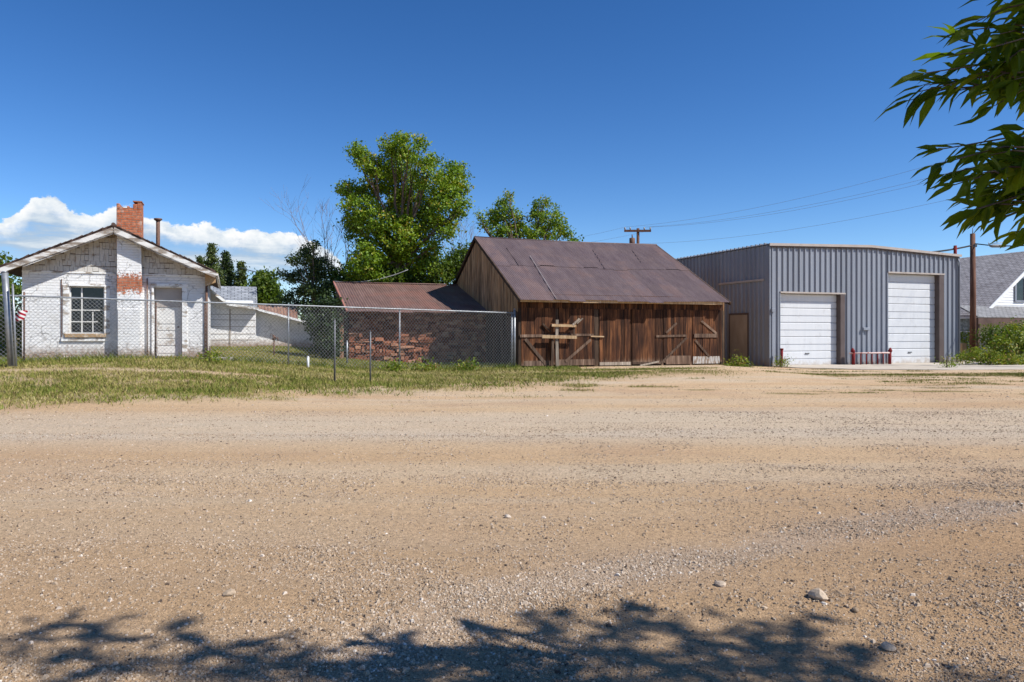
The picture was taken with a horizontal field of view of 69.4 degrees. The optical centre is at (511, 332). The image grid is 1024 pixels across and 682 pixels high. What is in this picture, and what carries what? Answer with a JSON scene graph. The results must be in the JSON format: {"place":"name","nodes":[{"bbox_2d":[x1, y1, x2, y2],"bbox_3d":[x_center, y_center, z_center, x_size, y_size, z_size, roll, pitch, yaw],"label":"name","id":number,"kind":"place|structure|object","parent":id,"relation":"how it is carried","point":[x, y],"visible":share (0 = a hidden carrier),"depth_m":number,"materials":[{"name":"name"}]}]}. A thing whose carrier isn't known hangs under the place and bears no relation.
{"place":"outdoors","nodes":[
{"label":"outdoors","id":0,"kind":"place"},
{"bbox_2d":[0,379,1023,681],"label":"dirt road","id":1,"kind":"structure","parent":0,"point":[602,399],"depth_m":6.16,"materials":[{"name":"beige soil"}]},
{"bbox_2d":[222,588,235,595],"bbox_3d":[-1.691,1.550,4.419,0.084,0.038,0.058,-7,-8,-32],"label":"rock","id":2,"kind":"object","parent":1,"relation":"on","point":[229,592],"visible":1,"depth_m":4.40,"materials":[{"name":"beige stone"}]},
{"bbox_2d":[714,581,725,586],"bbox_3d":[1.299,1.566,4.618,0.076,0.033,0.059,7,16,40],"label":"rock","id":3,"kind":"object","parent":1,"relation":"on","point":[720,583],"visible":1,"depth_m":4.60,"materials":[{"name":"beige stone"}]},
{"bbox_2d":[807,588,828,600],"bbox_3d":[1.814,1.540,4.370,0.110,0.066,0.143,12,-8,-11],"label":"rock","id":4,"kind":"object","parent":1,"relation":"on","point":[818,594],"visible":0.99,"depth_m":4.33,"materials":[{"name":"beige stone"}]},
{"bbox_2d":[851,607,858,611],"bbox_3d":[1.939,1.560,4.176,0.042,0.026,0.053,12,-2,20],"label":"rock","id":5,"kind":"object","parent":1,"relation":"on","point":[855,609],"visible":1,"depth_m":4.17,"materials":[{"name":"beige stone"}]},
{"bbox_2d":[881,641,895,651],"bbox_3d":[1.909,1.587,3.745,0.074,0.037,0.080,14,2,35],"label":"rock","id":6,"kind":"object","parent":1,"relation":"on","point":[886,646],"visible":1,"depth_m":3.73,"materials":[{"name":"grey stone"}]},
{"bbox_2d":[0,336,1023,414],"bbox_3d":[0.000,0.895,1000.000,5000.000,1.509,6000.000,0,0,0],"label":"ground","id":7,"kind":"structure","parent":0,"point":[180,403],"depth_m":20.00,"materials":[{"name":"green plant"}]},
{"bbox_2d":[1,271,14,366],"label":"leaning post","id":8,"kind":"object","parent":7,"relation":"on","point":[8,319],"visible":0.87,"depth_m":20.23,"materials":[{"name":"grey wood"}]},
{"bbox_2d":[0,250,21,354],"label":"leafy shrub","id":9,"kind":"object","parent":7,"relation":"on","point":[18,289],"visible":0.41,"depth_m":26.66,"materials":[{"name":"green plant"}]},
{"bbox_2d":[11,284,16,366],"bbox_3d":[-13.595,-0.122,20.200,0.157,2.438,0.064,0,0,0],"label":"flag pole","id":10,"kind":"object","parent":7,"relation":"on","point":[14,327],"visible":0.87,"depth_m":20.18,"materials":[{"name":"white metal"}]},
{"bbox_2d":[15,310,27,320],"bbox_3d":[-13.697,-0.476,20.597,0.435,0.660,0.076,0,0,0],"label":"striped flag","id":11,"kind":"object","parent":10,"relation":"attached to","point":[20,315],"visible":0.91,"depth_m":20.60,"materials":[{"name":"fabric"}]},
{"bbox_2d":[0,201,220,357],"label":"white cottage","id":12,"kind":"structure","parent":7,"relation":"on","point":[122,258],"depth_m":23.84,"materials":[{"name":"brick"}]},
{"bbox_2d":[61,279,109,340],"bbox_3d":[-13.673,-0.726,23.738,1.366,1.974,0.300,0,0,-21],"label":"window","id":13,"kind":"structure","parent":12,"relation":"in","point":[76,290],"depth_m":23.76,"materials":[{"name":"paint"}]},
{"bbox_2d":[150,283,188,355],"bbox_3d":[-11.397,-0.432,24.633,1.145,2.404,0.260,0,0,-21],"label":"door","id":14,"kind":"structure","parent":12,"relation":"in","point":[178,294],"depth_m":24.68,"materials":[{"name":"paint"}]},
{"bbox_2d":[195,255,205,264],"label":"spruce tree","id":15,"kind":"object","parent":7,"relation":"on","point":[200,259],"visible":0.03,"depth_m":65.84,"materials":[{"name":"green plant"}]},
{"bbox_2d":[196,346,229,363],"bbox_3d":[-9.318,0.775,22.951,0.866,0.778,1.856,0,0,-34],"label":"weed tuft","id":16,"kind":"object","parent":7,"relation":"on","point":[209,355],"visible":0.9,"depth_m":22.70,"materials":[{"name":"green plant"}]},
{"bbox_2d":[203,243,225,285],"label":"spruce tree","id":17,"kind":"object","parent":7,"relation":"on","point":[212,261],"visible":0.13,"depth_m":59.82,"materials":[{"name":"green plant"}]},
{"bbox_2d":[219,250,236,285],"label":"spruce tree","id":18,"kind":"object","parent":7,"relation":"on","point":[226,265],"visible":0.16,"depth_m":61.73,"materials":[{"name":"green plant"}]},
{"bbox_2d":[210,286,256,306],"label":"grey roof house","id":19,"kind":"structure","parent":7,"relation":"on","point":[237,294],"depth_m":37.93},
{"bbox_2d":[232,260,249,285],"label":"spruce tree","id":20,"kind":"object","parent":7,"relation":"on","point":[240,278],"visible":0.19,"depth_m":60.82,"materials":[{"name":"green plant"}]},
{"bbox_2d":[0,292,515,368],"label":"chain link fence","id":21,"kind":"object","parent":7,"relation":"on","point":[513,338],"visible":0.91,"depth_m":24.13,"materials":[{"name":"metal"}]},
{"bbox_2d":[211,290,315,347],"bbox_3d":[-11.746,-0.741,34.364,5.244,3.222,2.525,0,0,-20],"label":"white annex","id":22,"kind":"object","parent":7,"relation":"on","point":[241,321],"visible":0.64,"depth_m":33.62,"materials":[{"name":"paint"}]},
{"bbox_2d":[240,266,290,306],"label":"round tree","id":23,"kind":"object","parent":7,"relation":"on","point":[264,282],"visible":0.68,"depth_m":51.39,"materials":[{"name":"green plant"}]},
{"bbox_2d":[270,334,278,355],"bbox_3d":[-9.161,0.498,28.496,0.362,0.991,0.133,0,0,19],"label":"yard hydrant","id":24,"kind":"object","parent":7,"relation":"on","point":[274,338],"visible":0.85,"depth_m":28.48,"materials":[{"name":"metal"}]},
{"bbox_2d":[258,305,297,318],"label":"rust roof shed","id":25,"kind":"structure","parent":7,"relation":"on","point":[277,310],"depth_m":37.21,"materials":[{"name":"metal"}]},
{"bbox_2d":[271,239,341,317],"bbox_3d":[-10.639,-1.890,38.415,3.999,5.990,3.127,0,0,0],"label":"pine tree","id":26,"kind":"object","parent":7,"relation":"on","point":[316,271],"visible":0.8,"depth_m":38.30,"materials":[{"name":"green plant"}]},
{"bbox_2d":[261,179,361,298],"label":"bare tree","id":27,"kind":"object","parent":7,"relation":"on","point":[303,235],"visible":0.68,"depth_m":40.31,"materials":[{"name":"brown wood"}]},
{"bbox_2d":[285,287,349,358],"bbox_3d":[-7.562,-0.158,29.605,2.266,3.362,2.452,0,0,29],"label":"vine shrub","id":28,"kind":"object","parent":7,"relation":"on","point":[327,300],"visible":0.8,"depth_m":29.27,"materials":[{"name":"green plant"}]},
{"bbox_2d":[334,319,335,381],"bbox_3d":[-4.941,0.551,20.600,0.057,1.906,0.060,0,0,0],"label":"stray post","id":29,"kind":"object","parent":7,"relation":"on","point":[334,349],"visible":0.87,"depth_m":20.57,"materials":[{"name":"metal"}]},
{"bbox_2d":[346,340,347,362],"bbox_3d":[-6.249,0.804,28.000,0.077,1.061,0.080,0,0,0],"label":"stray post","id":30,"kind":"object","parent":7,"relation":"on","point":[346,351],"visible":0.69,"depth_m":27.98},
{"bbox_2d":[369,331,370,380],"bbox_3d":[-4.024,0.737,21.000,0.052,1.610,0.055,0,0,0],"label":"stray post","id":31,"kind":"object","parent":7,"relation":"on","point":[369,355],"visible":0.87,"depth_m":20.98,"materials":[{"name":"metal"}]},
{"bbox_2d":[379,356,411,371],"bbox_3d":[-4.016,1.164,25.622,1.138,0.925,1.808,0,0,-14],"label":"weed tuft","id":32,"kind":"object","parent":7,"relation":"on","point":[396,367],"visible":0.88,"depth_m":25.42,"materials":[{"name":"green plant"}]},
{"bbox_2d":[321,239,470,297],"bbox_3d":[-5.634,-1.866,38.181,8.724,6.237,3.974,0,0,0],"label":"leafy shrub","id":33,"kind":"object","parent":7,"relation":"on","point":[453,261],"visible":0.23,"depth_m":37.69,"materials":[{"name":"green plant"}]},
{"bbox_2d":[330,129,474,281],"bbox_3d":[-5.491,-4.751,37.906,7.344,11.915,5.071,0,0,0],"label":"broadleaf tree","id":34,"kind":"object","parent":7,"relation":"on","point":[406,223],"visible":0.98,"depth_m":37.06,"materials":[{"name":"green plant"}]},
{"bbox_2d":[333,281,512,362],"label":"stone shed","id":35,"kind":"structure","parent":7,"relation":"on","point":[412,296],"depth_m":32.34,"materials":[{"name":"stone"}]},
{"bbox_2d":[341,269,407,281],"bbox_3d":[-6.892,-2.817,36.291,3.677,0.743,0.040,0,0,-23],"label":"service cable","id":36,"kind":"object","parent":35,"relation":"attached to","point":[381,278],"visible":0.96,"depth_m":36.48,"materials":[{"name":"black rubber"}]},
{"bbox_2d":[411,356,441,371],"bbox_3d":[-2.956,1.202,26.243,1.257,0.791,1.828,0,0,0],"label":"weed tuft","id":37,"kind":"object","parent":7,"relation":"on","point":[430,367],"visible":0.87,"depth_m":25.93,"materials":[{"name":"green plant"}]},
{"bbox_2d":[436,219,481,255],"bbox_3d":[-2.516,-2.673,39.943,3.567,7.946,2.718,0,0,-42],"label":"bare tree","id":38,"kind":"object","parent":7,"relation":"on","point":[461,236],"visible":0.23,"depth_m":39.60,"materials":[{"name":"brown wood"}]},
{"bbox_2d":[448,357,479,370],"bbox_3d":[-1.676,1.167,26.374,1.196,0.888,1.167,0,0,0],"label":"weed tuft","id":39,"kind":"object","parent":7,"relation":"on","point":[467,365],"visible":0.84,"depth_m":26.32,"materials":[{"name":"green plant"}]},
{"bbox_2d":[472,188,583,241],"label":"broadleaf tree","id":40,"kind":"object","parent":7,"relation":"on","point":[507,227],"visible":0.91,"depth_m":46.91,"materials":[{"name":"green plant"}]},
{"bbox_2d":[542,318,582,367],"bbox_3d":[2.003,0.402,29.397,1.796,2.019,0.200,0,0,-19],"label":"timber rack","id":41,"kind":"object","parent":7,"relation":"on","point":[556,325],"visible":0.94,"depth_m":29.28,"materials":[{"name":"beige wood"}]},
{"bbox_2d":[453,236,730,366],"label":"barn","id":42,"kind":"structure","parent":7,"relation":"on","point":[630,304],"depth_m":31.25,"materials":[{"name":"brown wood"}]},
{"bbox_2d":[520,308,555,366],"bbox_3d":[1.024,0.194,29.215,1.510,2.386,0.071,0,0,-19],"label":"door","id":43,"kind":"structure","parent":42,"relation":"in","point":[535,349],"depth_m":29.19,"materials":[{"name":"brown wood"}]},
{"bbox_2d":[559,308,603,365],"bbox_3d":[2.800,0.150,29.810,1.986,2.300,0.100,0,0,-19],"label":"door","id":44,"kind":"structure","parent":42,"relation":"in","point":[579,351],"depth_m":29.76,"materials":[{"name":"brown wood"}]},
{"bbox_2d":[599,309,630,364],"bbox_3d":[4.220,0.161,30.317,1.405,2.318,0.058,0,0,-19],"label":"door","id":45,"kind":"structure","parent":42,"relation":"in","point":[614,348],"depth_m":30.30,"materials":[{"name":"brown wood"}]},
{"bbox_2d":[632,309,661,365],"bbox_3d":[5.630,0.195,30.794,1.388,2.387,0.081,0,0,-19],"label":"door","id":46,"kind":"structure","parent":42,"relation":"in","point":[646,323],"depth_m":30.79,"materials":[{"name":"brown wood"}]},
{"bbox_2d":[656,309,690,363],"bbox_3d":[6.803,0.161,31.198,1.679,2.318,0.076,0,0,-19],"label":"door","id":47,"kind":"structure","parent":42,"relation":"in","point":[676,323],"depth_m":31.23,"materials":[{"name":"brown wood"}]},
{"bbox_2d":[693,310,721,363],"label":"door","id":48,"kind":"structure","parent":42,"relation":"in","point":[707,324],"depth_m":31.72,"materials":[{"name":"brown wood"}]},
{"bbox_2d":[624,227,650,243],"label":"crossarm pole","id":49,"kind":"object","parent":7,"relation":"on","point":[632,240],"visible":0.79,"depth_m":61.80,"materials":[{"name":"brown wood"}]},
{"bbox_2d":[640,200,945,243],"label":"overhead wire","id":50,"kind":"object","parent":49,"relation":"attached to","point":[803,227],"visible":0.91,"depth_m":46.66,"materials":[{"name":"black metal"}]},
{"bbox_2d":[631,151,977,226],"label":"overhead wire","id":51,"kind":"object","parent":49,"relation":"attached to","point":[799,198],"visible":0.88,"depth_m":46.51,"materials":[{"name":"black metal"}]},
{"bbox_2d":[661,171,970,226],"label":"overhead wire","id":52,"kind":"object","parent":49,"relation":"attached to","point":[804,208],"visible":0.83,"depth_m":47.24,"materials":[{"name":"black metal"}]},
{"bbox_2d":[653,163,983,226],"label":"overhead wire","id":53,"kind":"object","parent":49,"relation":"attached to","point":[816,203],"visible":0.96,"depth_m":46.71,"materials":[{"name":"black metal"}]},
{"bbox_2d":[723,354,753,366],"bbox_3d":[9.389,1.180,30.861,1.266,0.988,1.310,0,0,0],"label":"weed tuft","id":54,"kind":"object","parent":7,"relation":"on","point":[739,360],"visible":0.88,"depth_m":30.73,"materials":[{"name":"green plant"}]},
{"bbox_2d":[774,354,793,367],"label":"weed tuft","id":55,"kind":"object","parent":7,"relation":"on","point":[782,362],"visible":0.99,"depth_m":32.31,"materials":[{"name":"green plant"}]},
{"bbox_2d":[675,243,961,366],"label":"steel garage","id":56,"kind":"structure","parent":7,"relation":"on","point":[813,304],"depth_m":34.76,"materials":[{"name":"grey metal"}]},
{"bbox_2d":[730,315,746,363],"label":"side door","id":57,"kind":"structure","parent":56,"relation":"in","point":[738,323],"depth_m":34.96,"materials":[{"name":"brown metal"}]},
{"bbox_2d":[780,293,835,364],"bbox_3d":[13.546,-0.141,33.964,3.417,3.303,0.080,0,0,-20],"label":"overhead door","id":58,"kind":"structure","parent":56,"relation":"in","point":[806,343],"depth_m":34.00,"materials":[{"name":"metal"}]},
{"bbox_2d":[888,274,934,362],"bbox_3d":[19.417,-0.676,36.109,3.284,4.372,0.080,0,0,-20],"label":"overhead door","id":59,"kind":"structure","parent":56,"relation":"in","point":[911,315],"depth_m":36.15,"materials":[{"name":"metal"}]},
{"bbox_2d":[933,245,970,251],"bbox_3d":[22.287,-4.307,38.047,6.183,0.897,0.081,0,0,-37],"label":"service cable","id":60,"kind":"object","parent":56,"relation":"attached to","point":[952,249],"visible":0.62,"depth_m":38.33,"materials":[{"name":"black rubber"}]},
{"bbox_2d":[773,361,1023,369],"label":"concrete apron","id":61,"kind":"object","parent":7,"relation":"on","point":[924,366],"visible":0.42,"depth_m":32.39,"materials":[{"name":"grey concrete"}]},
{"bbox_2d":[780,348,783,364],"bbox_3d":[11.964,1.116,32.796,0.155,0.871,0.155,0,0,25],"label":"guard post","id":62,"kind":"object","parent":61,"relation":"on","point":[781,351],"visible":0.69,"depth_m":32.74,"materials":[{"name":"metal"}]},
{"bbox_2d":[849,348,891,364],"bbox_3d":[16.756,1.121,34.540,2.570,0.861,0.200,0,0,-20],"label":"guard rail","id":63,"kind":"object","parent":61,"relation":"on","point":[853,352],"visible":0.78,"depth_m":34.54,"materials":[{"name":"metal"}]},
{"bbox_2d":[934,356,958,367],"bbox_3d":[18.685,1.387,31.674,0.972,0.842,1.070,0,0,0],"label":"weed tuft","id":64,"kind":"object","parent":61,"relation":"on","point":[948,364],"visible":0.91,"depth_m":31.55,"materials":[{"name":"green plant"}]},
{"bbox_2d":[875,0,1023,250],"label":"ash tree","id":65,"kind":"object","parent":7,"relation":"on","point":[1001,63],"visible":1,"depth_m":2.58,"materials":[{"name":"green plant"}]},
{"bbox_2d":[960,343,965,356],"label":"upright plank","id":66,"kind":"object","parent":7,"relation":"on","point":[963,346],"visible":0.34,"depth_m":40.08,"materials":[{"name":"brown wood"}]},
{"bbox_2d":[960,329,976,351],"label":"weed bush","id":67,"kind":"object","parent":7,"relation":"on","point":[963,340],"visible":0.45,"depth_m":41.68,"materials":[{"name":"green plant"}]},
{"bbox_2d":[969,228,976,356],"bbox_3d":[24.899,-2.057,39.936,0.319,7.275,0.456,0,0,23],"label":"utility pole","id":68,"kind":"object","parent":7,"relation":"on","point":[972,287],"visible":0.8,"depth_m":39.89,"materials":[{"name":"brown wood"}]},
{"bbox_2d":[943,345,1023,364],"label":"weed clump","id":69,"kind":"object","parent":7,"relation":"on","point":[986,357],"visible":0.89,"depth_m":34.13,"materials":[{"name":"green plant"}]},
{"bbox_2d":[960,251,1023,358],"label":"grey roof farmhouse","id":70,"kind":"object","parent":7,"relation":"on","point":[1000,288],"visible":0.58,"depth_m":45.19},
{"bbox_2d":[960,318,969,342],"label":"window","id":71,"kind":"structure","parent":70,"relation":"in","point":[964,323],"depth_m":45.00,"materials":[{"name":"grey glass"}]},
{"bbox_2d":[1014,277,1023,301],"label":"window","id":72,"kind":"structure","parent":70,"relation":"in","point":[1019,287],"depth_m":45.20,"materials":[{"name":"white glass"}]},
{"bbox_2d":[971,315,1023,351],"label":"weed bush","id":73,"kind":"object","parent":7,"relation":"on","point":[998,333],"visible":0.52,"depth_m":38.84,"materials":[{"name":"green plant"}]},
{"bbox_2d":[985,321,1023,359],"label":"weed bush","id":74,"kind":"object","parent":7,"relation":"on","point":[1015,338],"visible":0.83,"depth_m":35.17,"materials":[{"name":"green plant"}]},
{"bbox_2d":[0,0,1023,319],"label":"sky","id":75,"kind":"structure","parent":0,"point":[622,113],"materials":[{"name":"blue"}]},
{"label":"service cable","id":76,"kind":"object","parent":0,"visible":0},
{"bbox_2d":[988,242,1006,247],"bbox_3d":[25.393,-4.654,38.600,1.066,0.386,0.170,0,0,0],"label":"splice case","id":77,"kind":"object","parent":76,"relation":"hanging from","point":[993,245],"visible":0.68,"depth_m":38.56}
]}

